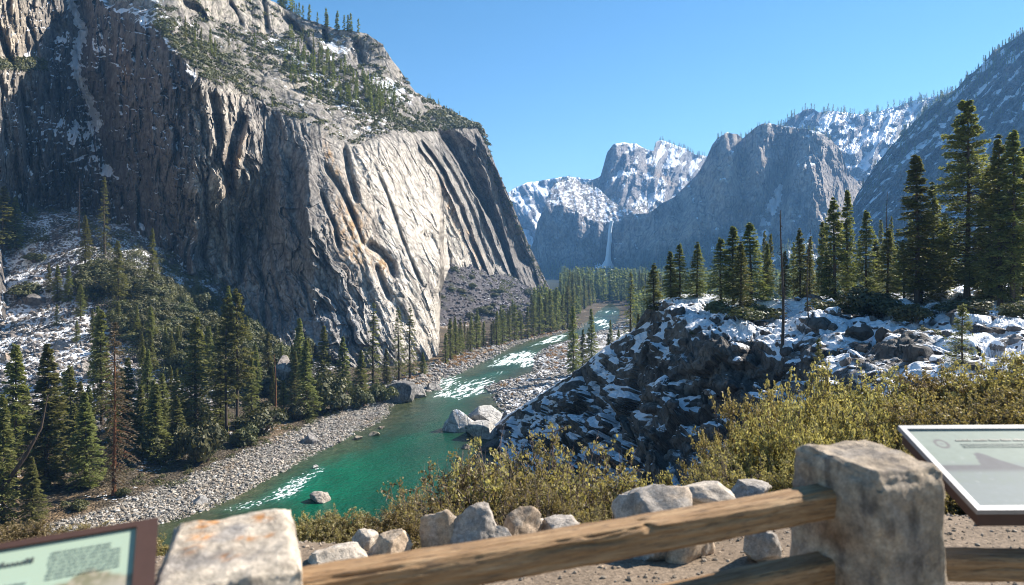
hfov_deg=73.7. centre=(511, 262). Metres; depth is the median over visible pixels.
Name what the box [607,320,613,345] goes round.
conifer tree
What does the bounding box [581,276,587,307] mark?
conifer tree
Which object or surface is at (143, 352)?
conifer tree
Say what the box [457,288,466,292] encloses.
shrub
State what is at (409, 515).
shrub
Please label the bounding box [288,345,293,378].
conifer tree
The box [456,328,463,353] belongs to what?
conifer tree
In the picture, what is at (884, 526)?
stone post
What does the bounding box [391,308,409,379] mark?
conifer tree
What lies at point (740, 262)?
conifer tree
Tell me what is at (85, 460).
conifer tree
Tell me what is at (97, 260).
shrub
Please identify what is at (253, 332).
shrub
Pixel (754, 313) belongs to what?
shrub
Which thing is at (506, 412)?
boulder
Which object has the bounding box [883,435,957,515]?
shrub
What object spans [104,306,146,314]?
shrub
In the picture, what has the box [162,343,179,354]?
shrub
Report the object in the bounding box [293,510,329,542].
shrub
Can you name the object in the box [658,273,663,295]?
conifer tree
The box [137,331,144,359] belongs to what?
conifer tree
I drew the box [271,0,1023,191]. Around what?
sky
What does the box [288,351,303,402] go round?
conifer tree
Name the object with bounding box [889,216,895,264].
conifer tree
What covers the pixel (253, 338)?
shrub
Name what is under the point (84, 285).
shrub
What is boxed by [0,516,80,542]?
shrub
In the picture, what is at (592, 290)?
conifer tree
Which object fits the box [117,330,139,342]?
shrub
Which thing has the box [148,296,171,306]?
shrub
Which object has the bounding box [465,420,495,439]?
boulder
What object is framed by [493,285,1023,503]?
knoll
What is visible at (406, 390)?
boulder
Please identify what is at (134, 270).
shrub
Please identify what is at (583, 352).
conifer tree
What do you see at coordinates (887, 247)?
conifer tree
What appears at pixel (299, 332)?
conifer tree
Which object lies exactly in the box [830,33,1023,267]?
mountain
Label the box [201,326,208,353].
conifer tree
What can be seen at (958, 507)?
shrub
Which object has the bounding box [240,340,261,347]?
shrub
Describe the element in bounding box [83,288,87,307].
conifer tree
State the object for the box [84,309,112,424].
conifer tree
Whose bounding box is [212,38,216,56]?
conifer tree
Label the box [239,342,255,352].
shrub
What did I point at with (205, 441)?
shrub
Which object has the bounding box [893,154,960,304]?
conifer tree
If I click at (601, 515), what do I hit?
shrub
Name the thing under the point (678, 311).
boulder
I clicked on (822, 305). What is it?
shrub
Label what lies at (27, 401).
conifer tree
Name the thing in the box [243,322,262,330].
shrub
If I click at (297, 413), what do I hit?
shrub
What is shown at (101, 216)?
conifer tree
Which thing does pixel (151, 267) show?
conifer tree
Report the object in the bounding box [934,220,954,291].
conifer tree
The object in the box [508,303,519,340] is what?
conifer tree
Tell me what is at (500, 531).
boulder
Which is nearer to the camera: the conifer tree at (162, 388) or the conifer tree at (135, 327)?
the conifer tree at (162, 388)
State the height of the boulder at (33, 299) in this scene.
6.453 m
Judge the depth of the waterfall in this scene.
1960.62 m
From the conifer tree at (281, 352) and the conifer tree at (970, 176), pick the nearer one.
the conifer tree at (970, 176)
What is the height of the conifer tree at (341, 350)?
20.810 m
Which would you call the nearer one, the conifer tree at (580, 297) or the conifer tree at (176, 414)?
the conifer tree at (176, 414)
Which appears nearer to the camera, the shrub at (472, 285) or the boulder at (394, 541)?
the boulder at (394, 541)
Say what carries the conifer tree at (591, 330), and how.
on the ground
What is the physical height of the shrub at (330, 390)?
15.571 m
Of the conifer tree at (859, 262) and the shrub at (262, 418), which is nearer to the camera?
the shrub at (262, 418)
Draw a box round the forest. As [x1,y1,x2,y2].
[277,0,1023,326]
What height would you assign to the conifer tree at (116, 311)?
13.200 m
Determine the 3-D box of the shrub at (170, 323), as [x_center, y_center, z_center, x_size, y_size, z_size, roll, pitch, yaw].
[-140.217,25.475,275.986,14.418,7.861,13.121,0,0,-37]
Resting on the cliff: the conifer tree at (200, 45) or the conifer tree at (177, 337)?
the conifer tree at (200, 45)
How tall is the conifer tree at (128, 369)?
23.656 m
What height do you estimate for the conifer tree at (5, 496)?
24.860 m
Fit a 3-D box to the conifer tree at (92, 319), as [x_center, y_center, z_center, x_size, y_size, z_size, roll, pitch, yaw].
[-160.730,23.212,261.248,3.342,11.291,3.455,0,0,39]
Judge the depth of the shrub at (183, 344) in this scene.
258.06 m
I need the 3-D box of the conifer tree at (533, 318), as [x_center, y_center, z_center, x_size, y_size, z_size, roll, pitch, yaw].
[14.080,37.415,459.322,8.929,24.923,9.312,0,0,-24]
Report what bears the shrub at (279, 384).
on the ground
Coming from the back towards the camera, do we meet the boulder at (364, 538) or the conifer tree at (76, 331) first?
the conifer tree at (76, 331)
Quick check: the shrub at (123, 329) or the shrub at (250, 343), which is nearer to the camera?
the shrub at (123, 329)
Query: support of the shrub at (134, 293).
on the ground
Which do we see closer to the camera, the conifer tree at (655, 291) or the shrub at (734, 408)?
the shrub at (734, 408)
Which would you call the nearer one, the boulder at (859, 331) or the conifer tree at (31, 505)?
the boulder at (859, 331)
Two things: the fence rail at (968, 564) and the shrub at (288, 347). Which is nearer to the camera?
the fence rail at (968, 564)
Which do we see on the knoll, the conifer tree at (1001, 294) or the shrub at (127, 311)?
the conifer tree at (1001, 294)
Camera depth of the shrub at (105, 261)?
308.81 m
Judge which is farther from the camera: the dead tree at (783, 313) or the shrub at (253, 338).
the shrub at (253, 338)
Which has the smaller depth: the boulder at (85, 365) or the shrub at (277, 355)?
the boulder at (85, 365)
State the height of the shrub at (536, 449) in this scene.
2.394 m
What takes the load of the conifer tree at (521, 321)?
on the ground
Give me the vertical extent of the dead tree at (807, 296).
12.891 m
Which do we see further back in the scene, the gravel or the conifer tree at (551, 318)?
the conifer tree at (551, 318)
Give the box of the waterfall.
[595,221,612,267]
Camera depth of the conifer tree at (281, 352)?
265.05 m
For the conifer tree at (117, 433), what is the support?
on the ground
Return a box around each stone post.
[155,509,301,584]
[790,440,947,584]
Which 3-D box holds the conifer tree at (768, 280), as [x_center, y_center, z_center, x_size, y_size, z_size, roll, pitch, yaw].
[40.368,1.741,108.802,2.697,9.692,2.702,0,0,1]
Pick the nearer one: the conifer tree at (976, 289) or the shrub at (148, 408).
the conifer tree at (976, 289)
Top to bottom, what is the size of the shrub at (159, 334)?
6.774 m
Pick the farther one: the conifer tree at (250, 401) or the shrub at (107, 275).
the shrub at (107, 275)
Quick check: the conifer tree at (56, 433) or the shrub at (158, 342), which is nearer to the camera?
the conifer tree at (56, 433)
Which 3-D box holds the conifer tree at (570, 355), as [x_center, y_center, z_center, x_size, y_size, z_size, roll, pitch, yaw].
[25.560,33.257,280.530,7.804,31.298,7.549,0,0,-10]
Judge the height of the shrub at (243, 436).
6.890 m
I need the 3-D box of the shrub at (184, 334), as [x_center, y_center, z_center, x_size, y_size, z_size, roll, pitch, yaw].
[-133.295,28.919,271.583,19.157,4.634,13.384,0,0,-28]
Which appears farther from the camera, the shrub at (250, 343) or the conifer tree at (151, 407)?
the shrub at (250, 343)
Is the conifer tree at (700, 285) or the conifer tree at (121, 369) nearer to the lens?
the conifer tree at (700, 285)
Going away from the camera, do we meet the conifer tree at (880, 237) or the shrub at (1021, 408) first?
the shrub at (1021, 408)
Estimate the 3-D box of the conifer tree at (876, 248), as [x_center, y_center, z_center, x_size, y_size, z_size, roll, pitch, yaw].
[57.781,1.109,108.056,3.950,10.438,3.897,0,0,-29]
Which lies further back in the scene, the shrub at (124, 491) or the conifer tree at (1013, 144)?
the shrub at (124, 491)
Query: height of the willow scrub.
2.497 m
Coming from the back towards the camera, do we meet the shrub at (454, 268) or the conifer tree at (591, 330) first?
the shrub at (454, 268)
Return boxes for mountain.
[507,176,591,247]
[531,178,647,278]
[588,140,706,212]
[614,123,864,274]
[783,92,949,180]
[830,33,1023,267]
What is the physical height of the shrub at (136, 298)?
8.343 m
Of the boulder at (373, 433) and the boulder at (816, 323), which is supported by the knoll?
the boulder at (816, 323)
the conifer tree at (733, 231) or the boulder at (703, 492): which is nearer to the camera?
the boulder at (703, 492)
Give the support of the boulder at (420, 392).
in the river
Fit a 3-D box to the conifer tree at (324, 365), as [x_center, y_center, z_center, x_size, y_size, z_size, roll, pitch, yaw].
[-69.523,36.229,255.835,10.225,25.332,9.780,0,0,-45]
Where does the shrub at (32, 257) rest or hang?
on the ground
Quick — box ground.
[0,209,1023,584]
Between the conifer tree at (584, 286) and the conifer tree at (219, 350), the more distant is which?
the conifer tree at (584, 286)
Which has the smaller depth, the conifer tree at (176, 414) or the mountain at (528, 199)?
the conifer tree at (176, 414)
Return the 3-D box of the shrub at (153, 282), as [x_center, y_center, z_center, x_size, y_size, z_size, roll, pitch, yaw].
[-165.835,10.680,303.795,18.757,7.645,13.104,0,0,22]
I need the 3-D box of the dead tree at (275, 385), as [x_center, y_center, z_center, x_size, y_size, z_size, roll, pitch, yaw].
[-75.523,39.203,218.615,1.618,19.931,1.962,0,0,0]
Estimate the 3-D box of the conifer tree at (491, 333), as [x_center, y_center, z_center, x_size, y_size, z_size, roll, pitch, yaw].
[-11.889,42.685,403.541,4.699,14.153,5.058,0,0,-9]
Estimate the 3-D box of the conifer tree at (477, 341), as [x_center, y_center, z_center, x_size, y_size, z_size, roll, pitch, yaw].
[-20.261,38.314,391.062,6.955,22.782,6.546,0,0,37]
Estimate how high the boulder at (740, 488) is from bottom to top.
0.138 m
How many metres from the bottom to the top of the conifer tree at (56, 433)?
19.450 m
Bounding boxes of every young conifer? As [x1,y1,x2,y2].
[812,338,824,376]
[942,303,979,367]
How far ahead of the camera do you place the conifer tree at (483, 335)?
403.08 m
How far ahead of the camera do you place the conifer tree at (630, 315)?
164.88 m
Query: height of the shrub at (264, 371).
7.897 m
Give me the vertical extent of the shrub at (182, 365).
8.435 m
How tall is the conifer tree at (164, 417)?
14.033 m
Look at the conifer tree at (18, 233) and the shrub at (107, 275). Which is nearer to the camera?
the shrub at (107, 275)
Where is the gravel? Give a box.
[155,513,1023,584]
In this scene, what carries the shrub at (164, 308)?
on the ground
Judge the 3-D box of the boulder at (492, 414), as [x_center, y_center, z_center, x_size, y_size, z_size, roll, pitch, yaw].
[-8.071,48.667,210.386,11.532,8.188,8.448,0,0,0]
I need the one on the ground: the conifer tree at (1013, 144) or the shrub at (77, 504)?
the shrub at (77, 504)
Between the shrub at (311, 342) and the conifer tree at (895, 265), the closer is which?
the conifer tree at (895, 265)
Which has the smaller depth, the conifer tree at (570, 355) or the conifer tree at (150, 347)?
the conifer tree at (150, 347)
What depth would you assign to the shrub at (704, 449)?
6.91 m
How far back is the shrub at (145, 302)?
283.65 m
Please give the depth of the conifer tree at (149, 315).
259.84 m
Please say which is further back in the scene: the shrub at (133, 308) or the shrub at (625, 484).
the shrub at (133, 308)
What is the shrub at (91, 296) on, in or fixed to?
on the ground
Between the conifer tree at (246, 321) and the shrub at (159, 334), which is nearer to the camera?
the shrub at (159, 334)
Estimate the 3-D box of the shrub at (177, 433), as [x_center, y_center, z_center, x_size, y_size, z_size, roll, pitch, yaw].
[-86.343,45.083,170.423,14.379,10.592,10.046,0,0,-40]
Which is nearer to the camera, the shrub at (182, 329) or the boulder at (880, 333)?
the boulder at (880, 333)
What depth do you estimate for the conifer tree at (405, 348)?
289.86 m
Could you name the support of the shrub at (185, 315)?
on the ground
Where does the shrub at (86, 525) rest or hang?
on the ground
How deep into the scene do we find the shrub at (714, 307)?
103.30 m
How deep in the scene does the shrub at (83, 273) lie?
294.96 m
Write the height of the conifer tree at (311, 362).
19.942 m
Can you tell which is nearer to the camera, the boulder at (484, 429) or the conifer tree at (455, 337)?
the boulder at (484, 429)
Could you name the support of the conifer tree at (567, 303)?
on the ground
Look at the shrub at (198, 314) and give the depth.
291.76 m
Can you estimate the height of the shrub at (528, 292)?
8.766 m
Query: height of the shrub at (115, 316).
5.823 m
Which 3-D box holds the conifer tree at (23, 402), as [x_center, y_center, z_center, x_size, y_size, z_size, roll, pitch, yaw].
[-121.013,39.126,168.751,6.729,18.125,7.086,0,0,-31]
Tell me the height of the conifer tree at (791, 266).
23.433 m
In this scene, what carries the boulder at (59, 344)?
on the ground
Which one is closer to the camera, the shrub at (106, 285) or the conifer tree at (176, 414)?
the conifer tree at (176, 414)
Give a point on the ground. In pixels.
(100, 499)
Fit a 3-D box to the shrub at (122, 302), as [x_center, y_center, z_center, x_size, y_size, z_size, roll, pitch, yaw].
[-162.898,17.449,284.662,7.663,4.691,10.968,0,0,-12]
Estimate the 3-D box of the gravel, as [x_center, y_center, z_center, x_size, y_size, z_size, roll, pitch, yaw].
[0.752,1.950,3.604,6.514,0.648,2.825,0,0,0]
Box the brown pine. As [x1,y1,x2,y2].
[93,322,140,495]
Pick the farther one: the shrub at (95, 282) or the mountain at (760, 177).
the mountain at (760, 177)
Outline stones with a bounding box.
[0,209,1023,529]
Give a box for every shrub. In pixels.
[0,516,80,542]
[3,280,42,296]
[20,252,49,262]
[44,517,124,534]
[57,498,89,511]
[66,275,92,288]
[69,272,95,287]
[71,262,109,271]
[74,266,108,277]
[75,284,101,294]
[75,291,102,301]
[86,257,102,263]
[86,275,104,291]
[95,276,133,293]
[99,257,114,264]
[99,270,130,288]
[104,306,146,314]
[106,309,120,319]
[107,314,145,321]
[111,299,128,306]
[113,317,131,325]
[115,487,131,496]
[116,270,133,279]
[117,300,131,313]
[117,321,133,333]
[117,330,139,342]
[121,264,139,275]
[123,293,150,301]
[126,288,158,299]
[129,276,166,284]
[129,303,158,311]
[130,278,157,288]
[130,303,147,311]
[130,312,158,325]
[130,402,171,423]
[132,296,161,313]
[132,335,162,345]
[134,281,171,296]
[134,306,156,314]
[134,328,161,340]
[135,326,167,333]
[135,420,192,456]
[142,324,172,332]
[145,276,174,285]
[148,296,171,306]
[154,309,179,320]
[156,299,168,310]
[156,532,168,555]
[158,284,174,294]
[158,311,195,320]
[158,316,184,328]
[161,305,180,311]
[162,330,193,338]
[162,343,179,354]
[164,359,178,367]
[165,316,184,326]
[168,353,185,365]
[169,303,200,312]
[170,300,195,306]
[170,351,198,370]
[172,325,205,333]
[172,338,188,350]
[175,417,228,462]
[176,293,192,302]
[182,316,209,330]
[182,397,210,423]
[187,368,212,380]
[188,311,211,319]
[193,292,215,308]
[197,309,221,321]
[207,320,225,330]
[227,422,259,446]
[231,403,289,434]
[238,335,258,343]
[239,336,262,344]
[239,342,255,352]
[240,328,260,336]
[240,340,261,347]
[241,318,259,330]
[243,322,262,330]
[254,356,272,369]
[256,342,269,351]
[257,366,268,375]
[257,373,271,392]
[257,375,278,383]
[261,344,288,356]
[261,381,287,394]
[262,335,277,347]
[271,353,290,362]
[274,345,298,354]
[277,386,292,398]
[287,403,310,419]
[293,336,314,354]
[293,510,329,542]
[294,502,385,543]
[309,369,354,410]
[337,507,420,549]
[348,384,375,407]
[368,383,399,401]
[376,483,460,545]
[377,442,531,526]
[425,424,608,525]
[446,419,648,521]
[450,265,457,270]
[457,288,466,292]
[465,311,474,318]
[469,282,477,287]
[474,306,487,310]
[490,288,505,293]
[494,468,589,531]
[523,289,532,295]
[532,453,649,523]
[573,494,613,523]
[636,466,674,486]
[676,424,760,488]
[679,381,806,485]
[680,436,793,492]
[701,299,729,313]
[713,392,836,490]
[718,303,786,321]
[731,351,865,443]
[762,453,794,491]
[796,384,908,452]
[799,359,937,436]
[804,298,847,310]
[836,285,904,318]
[856,388,979,458]
[867,362,998,421]
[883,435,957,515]
[884,302,935,323]
[909,385,1023,424]
[915,325,941,335]
[916,350,1023,421]
[931,296,999,314]
[945,493,965,514]
[987,395,1023,424]
[993,363,1023,400]
[994,301,1023,316]
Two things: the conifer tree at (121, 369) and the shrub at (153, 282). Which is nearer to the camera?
the conifer tree at (121, 369)
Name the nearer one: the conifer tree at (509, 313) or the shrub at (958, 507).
the shrub at (958, 507)
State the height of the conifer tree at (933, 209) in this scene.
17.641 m
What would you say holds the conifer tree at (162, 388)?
on the ground
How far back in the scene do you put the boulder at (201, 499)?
140.69 m
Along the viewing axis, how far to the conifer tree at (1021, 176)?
88.52 m
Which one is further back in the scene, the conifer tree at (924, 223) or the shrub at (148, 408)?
the shrub at (148, 408)
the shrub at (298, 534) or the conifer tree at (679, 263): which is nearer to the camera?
the shrub at (298, 534)
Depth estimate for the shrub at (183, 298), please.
303.00 m
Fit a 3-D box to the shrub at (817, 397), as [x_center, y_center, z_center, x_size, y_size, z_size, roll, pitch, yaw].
[3.854,2.511,8.849,2.020,2.826,2.292,0,0,-30]
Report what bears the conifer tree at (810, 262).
on the knoll
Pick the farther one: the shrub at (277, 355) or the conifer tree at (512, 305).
the conifer tree at (512, 305)
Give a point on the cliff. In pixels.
(282, 222)
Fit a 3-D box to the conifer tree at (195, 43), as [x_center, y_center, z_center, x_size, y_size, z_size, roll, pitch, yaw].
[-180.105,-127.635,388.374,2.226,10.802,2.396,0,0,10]
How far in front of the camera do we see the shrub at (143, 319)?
269.46 m
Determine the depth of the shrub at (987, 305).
76.89 m
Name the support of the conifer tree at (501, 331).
on the ground
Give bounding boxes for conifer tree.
[0,186,17,254]
[0,197,25,248]
[0,344,43,494]
[0,394,23,527]
[8,401,23,452]
[10,384,30,437]
[12,343,73,491]
[17,457,52,524]
[21,391,36,448]
[35,395,64,476]
[43,263,53,292]
[48,264,62,300]
[53,304,61,325]
[55,372,75,442]
[56,365,78,456]
[59,266,76,301]
[61,403,83,476]
[65,392,111,489]
[71,284,86,322]
[71,381,87,447]
[72,321,79,344]
[76,215,92,262]
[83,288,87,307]
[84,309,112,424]
[86,387,96,425]
[87,306,111,378]
[87,309,95,334]
[94,177,111,253]
[104,373,128,439]
[104,395,126,458]
[107,368,131,425]
[109,240,130,300]
[113,301,121,330]
[116,357,139,444]
[124,385,150,456]
[130,406,150,458]
[131,305,141,331]
[134,349,156,405]
[136,345,150,390]
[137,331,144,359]
[141,383,178,462]
[143,306,155,340]
[143,386,166,435]
[145,307,158,333]
[145,331,159,371]
[145,380,161,425]
[146,228,160,279]
[158,373,171,411]
[158,399,170,428]
[161,326,168,353]
[162,369,184,428]
[165,331,176,360]
[166,366,173,401]
[168,396,186,457]
[169,316,224,428]
[174,326,182,350]
[183,16,186,38]
[193,30,196,46]
[199,27,202,50]
[199,296,245,436]
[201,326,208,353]
[204,326,217,375]
[207,27,212,53]
[210,362,230,430]
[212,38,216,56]
[212,323,222,354]
[212,374,223,411]
[217,288,261,431]
[221,285,240,341]
[227,29,229,45]
[240,360,260,417]
[243,316,251,340]
[252,349,263,397]
[261,332,273,375]
[267,368,279,404]
[277,344,283,360]
[277,381,291,418]
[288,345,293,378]
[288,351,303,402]
[289,318,311,388]
[291,340,323,417]
[301,338,314,389]
[313,326,337,381]
[333,337,352,390]
[349,350,368,392]
[362,303,381,384]
[380,348,392,381]
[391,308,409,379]
[399,308,417,378]
[418,352,427,374]
[439,333,449,363]
[444,319,455,359]
[452,320,461,354]
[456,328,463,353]
[457,318,465,345]
[460,329,464,349]
[462,322,466,341]
[466,320,475,351]
[471,310,481,347]
[475,316,482,343]
[480,321,486,345]
[488,323,495,345]
[492,311,500,344]
[497,309,508,343]
[506,315,512,340]
[507,306,512,333]
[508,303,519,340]
[510,300,514,324]
[518,314,524,338]
[523,306,530,338]
[527,300,537,335]
[528,295,534,320]
[534,292,548,333]
[541,295,550,331]
[544,289,557,332]
[549,287,562,330]
[557,294,565,329]
[561,286,571,328]
[565,306,582,373]
[568,289,579,325]
[570,276,574,303]
[576,329,587,368]
[579,285,582,309]
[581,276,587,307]
[586,309,600,361]
[587,279,592,304]
[591,281,596,302]
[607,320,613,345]
[621,273,635,335]
[639,263,663,310]
[639,273,644,292]
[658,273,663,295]
[662,251,686,297]
[667,244,696,300]
[686,242,707,297]
[701,238,731,302]
[714,226,748,304]
[725,241,759,312]
[729,222,781,304]
[757,231,768,291]
[758,243,773,295]
[768,234,775,295]
[774,251,791,297]
[787,242,798,298]
[789,228,815,298]
[801,247,821,294]
[802,235,814,293]
[813,197,854,301]
[814,221,828,295]
[816,251,832,299]
[835,190,862,287]
[844,210,881,293]
[855,239,864,289]
[867,238,885,293]
[873,228,902,298]
[876,220,884,278]
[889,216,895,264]
[889,245,900,292]
[890,245,924,299]
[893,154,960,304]
[896,228,950,304]
[904,98,1023,298]
[922,182,949,297]
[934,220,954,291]
[950,164,1008,303]
[968,134,1023,305]
[970,232,987,296]
[977,130,1023,302]
[983,147,1023,297]
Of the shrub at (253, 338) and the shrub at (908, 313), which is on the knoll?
the shrub at (908, 313)
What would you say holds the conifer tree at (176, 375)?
on the ground
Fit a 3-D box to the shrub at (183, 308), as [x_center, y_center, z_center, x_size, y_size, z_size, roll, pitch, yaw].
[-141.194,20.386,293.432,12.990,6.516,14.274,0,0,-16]
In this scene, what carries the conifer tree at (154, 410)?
on the ground
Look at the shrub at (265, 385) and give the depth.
241.32 m
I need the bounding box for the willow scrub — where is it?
[363,321,625,405]
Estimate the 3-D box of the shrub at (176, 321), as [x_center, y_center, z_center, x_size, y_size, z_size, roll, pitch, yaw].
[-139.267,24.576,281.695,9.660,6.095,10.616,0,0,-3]
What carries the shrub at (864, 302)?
on the knoll
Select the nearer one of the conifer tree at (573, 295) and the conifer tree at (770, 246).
the conifer tree at (770, 246)
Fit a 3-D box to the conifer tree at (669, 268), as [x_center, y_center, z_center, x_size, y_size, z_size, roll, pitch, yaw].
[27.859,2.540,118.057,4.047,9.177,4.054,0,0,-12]
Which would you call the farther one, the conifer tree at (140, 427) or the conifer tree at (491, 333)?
the conifer tree at (491, 333)
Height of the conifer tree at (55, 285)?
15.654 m
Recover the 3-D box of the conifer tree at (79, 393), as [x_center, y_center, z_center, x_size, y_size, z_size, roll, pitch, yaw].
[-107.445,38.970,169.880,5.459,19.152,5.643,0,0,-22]
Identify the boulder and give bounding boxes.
[0,353,10,362]
[23,293,45,305]
[53,339,70,349]
[80,362,88,371]
[192,495,209,504]
[273,355,291,380]
[302,432,318,443]
[308,541,368,564]
[309,491,330,503]
[351,528,378,550]
[354,435,362,439]
[367,528,412,555]
[369,431,379,435]
[385,380,415,402]
[414,384,425,397]
[419,509,455,547]
[427,382,442,390]
[442,409,473,432]
[450,501,496,543]
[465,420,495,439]
[468,405,502,423]
[489,526,511,537]
[501,409,510,419]
[503,506,541,535]
[540,514,579,530]
[611,484,691,560]
[653,322,661,328]
[664,542,714,563]
[670,306,685,316]
[684,481,735,505]
[731,479,771,497]
[743,531,781,562]
[803,317,831,331]
[845,322,873,340]
[874,327,892,341]
[902,344,934,362]
[969,323,993,332]
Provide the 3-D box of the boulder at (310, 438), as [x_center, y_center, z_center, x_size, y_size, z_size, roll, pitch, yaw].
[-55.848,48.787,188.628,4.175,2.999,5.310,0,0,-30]
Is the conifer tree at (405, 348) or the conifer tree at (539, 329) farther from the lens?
the conifer tree at (539, 329)
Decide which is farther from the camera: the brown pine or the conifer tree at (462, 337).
the conifer tree at (462, 337)
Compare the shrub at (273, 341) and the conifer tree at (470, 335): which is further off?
the conifer tree at (470, 335)
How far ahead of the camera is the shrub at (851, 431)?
7.06 m
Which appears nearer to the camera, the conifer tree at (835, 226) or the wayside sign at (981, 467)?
the wayside sign at (981, 467)
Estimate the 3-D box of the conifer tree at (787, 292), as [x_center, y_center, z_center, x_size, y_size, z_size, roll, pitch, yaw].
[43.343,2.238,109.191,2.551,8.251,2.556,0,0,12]
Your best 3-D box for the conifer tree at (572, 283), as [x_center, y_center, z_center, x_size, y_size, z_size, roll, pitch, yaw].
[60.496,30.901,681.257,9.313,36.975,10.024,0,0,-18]
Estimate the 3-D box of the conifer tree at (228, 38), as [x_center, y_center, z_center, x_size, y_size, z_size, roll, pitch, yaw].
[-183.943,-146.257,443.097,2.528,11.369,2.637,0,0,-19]
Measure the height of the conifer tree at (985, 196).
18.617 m
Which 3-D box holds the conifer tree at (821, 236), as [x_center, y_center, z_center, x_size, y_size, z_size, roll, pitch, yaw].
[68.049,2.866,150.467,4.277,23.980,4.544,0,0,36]
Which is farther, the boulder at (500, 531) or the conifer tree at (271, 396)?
the conifer tree at (271, 396)
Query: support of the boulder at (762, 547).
on the gravel
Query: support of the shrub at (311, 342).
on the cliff
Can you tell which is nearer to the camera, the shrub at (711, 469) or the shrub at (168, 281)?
the shrub at (711, 469)
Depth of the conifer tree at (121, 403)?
178.10 m
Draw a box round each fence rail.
[302,483,835,584]
[658,551,835,584]
[945,547,1023,581]
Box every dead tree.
[74,182,83,235]
[274,354,276,406]
[775,210,791,346]
[802,229,814,316]
[883,192,887,268]
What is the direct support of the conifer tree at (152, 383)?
on the ground
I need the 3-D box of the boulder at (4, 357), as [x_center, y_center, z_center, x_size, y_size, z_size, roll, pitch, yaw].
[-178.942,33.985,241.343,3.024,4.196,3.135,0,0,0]
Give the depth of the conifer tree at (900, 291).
99.08 m
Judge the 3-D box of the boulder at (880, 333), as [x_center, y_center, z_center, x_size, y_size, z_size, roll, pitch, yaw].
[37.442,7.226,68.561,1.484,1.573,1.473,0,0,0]
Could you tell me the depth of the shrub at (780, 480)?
5.67 m
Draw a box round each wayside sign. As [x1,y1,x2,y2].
[0,517,157,584]
[897,425,1023,525]
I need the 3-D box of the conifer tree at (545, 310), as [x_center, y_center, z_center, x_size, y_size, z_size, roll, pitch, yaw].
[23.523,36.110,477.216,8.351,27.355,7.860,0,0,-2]
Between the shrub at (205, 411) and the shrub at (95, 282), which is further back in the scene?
the shrub at (95, 282)
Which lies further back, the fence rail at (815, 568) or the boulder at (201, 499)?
the boulder at (201, 499)
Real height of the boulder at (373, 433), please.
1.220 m
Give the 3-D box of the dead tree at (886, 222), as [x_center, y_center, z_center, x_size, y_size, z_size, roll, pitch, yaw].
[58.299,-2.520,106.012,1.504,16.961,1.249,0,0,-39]
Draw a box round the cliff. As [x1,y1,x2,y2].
[0,0,549,367]
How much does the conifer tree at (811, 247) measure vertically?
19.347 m
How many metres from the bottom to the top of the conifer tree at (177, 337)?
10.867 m
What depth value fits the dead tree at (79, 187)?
330.29 m
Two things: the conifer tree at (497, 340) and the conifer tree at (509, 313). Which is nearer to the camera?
the conifer tree at (497, 340)
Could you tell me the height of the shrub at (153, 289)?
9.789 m
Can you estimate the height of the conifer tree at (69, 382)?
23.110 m
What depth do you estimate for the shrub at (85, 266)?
299.07 m
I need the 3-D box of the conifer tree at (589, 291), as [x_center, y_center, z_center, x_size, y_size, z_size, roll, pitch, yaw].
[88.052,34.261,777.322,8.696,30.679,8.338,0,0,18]
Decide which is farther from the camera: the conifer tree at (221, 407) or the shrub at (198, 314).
the shrub at (198, 314)
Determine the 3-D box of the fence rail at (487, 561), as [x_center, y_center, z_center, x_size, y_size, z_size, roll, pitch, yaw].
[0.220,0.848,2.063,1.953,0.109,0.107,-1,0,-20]
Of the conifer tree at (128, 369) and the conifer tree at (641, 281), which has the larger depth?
the conifer tree at (641, 281)
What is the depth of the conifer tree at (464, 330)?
419.46 m
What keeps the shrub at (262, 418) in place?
on the ground
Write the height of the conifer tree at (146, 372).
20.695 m
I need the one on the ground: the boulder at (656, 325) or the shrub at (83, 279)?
the shrub at (83, 279)
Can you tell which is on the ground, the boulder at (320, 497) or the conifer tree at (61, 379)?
the conifer tree at (61, 379)
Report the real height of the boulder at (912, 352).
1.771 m
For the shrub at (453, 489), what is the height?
2.124 m
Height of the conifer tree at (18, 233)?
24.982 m
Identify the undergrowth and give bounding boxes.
[0,0,583,487]
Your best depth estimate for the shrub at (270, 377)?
244.55 m
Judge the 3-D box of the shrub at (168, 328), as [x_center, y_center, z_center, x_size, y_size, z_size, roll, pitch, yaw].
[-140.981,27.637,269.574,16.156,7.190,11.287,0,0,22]
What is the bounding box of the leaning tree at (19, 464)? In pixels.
[0,395,47,491]
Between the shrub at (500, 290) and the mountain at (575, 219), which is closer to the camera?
the shrub at (500, 290)
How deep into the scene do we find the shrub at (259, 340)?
281.23 m
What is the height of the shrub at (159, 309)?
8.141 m
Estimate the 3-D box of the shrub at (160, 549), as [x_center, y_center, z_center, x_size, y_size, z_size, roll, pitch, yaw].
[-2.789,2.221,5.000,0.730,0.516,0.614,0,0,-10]
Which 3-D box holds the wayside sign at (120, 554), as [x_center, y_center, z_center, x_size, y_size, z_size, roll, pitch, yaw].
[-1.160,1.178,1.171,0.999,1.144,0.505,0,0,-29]
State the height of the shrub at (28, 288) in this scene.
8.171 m
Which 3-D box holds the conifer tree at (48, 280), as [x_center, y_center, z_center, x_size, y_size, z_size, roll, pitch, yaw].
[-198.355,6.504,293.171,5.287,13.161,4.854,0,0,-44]
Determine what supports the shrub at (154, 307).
on the ground
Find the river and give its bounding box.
[157,303,619,553]

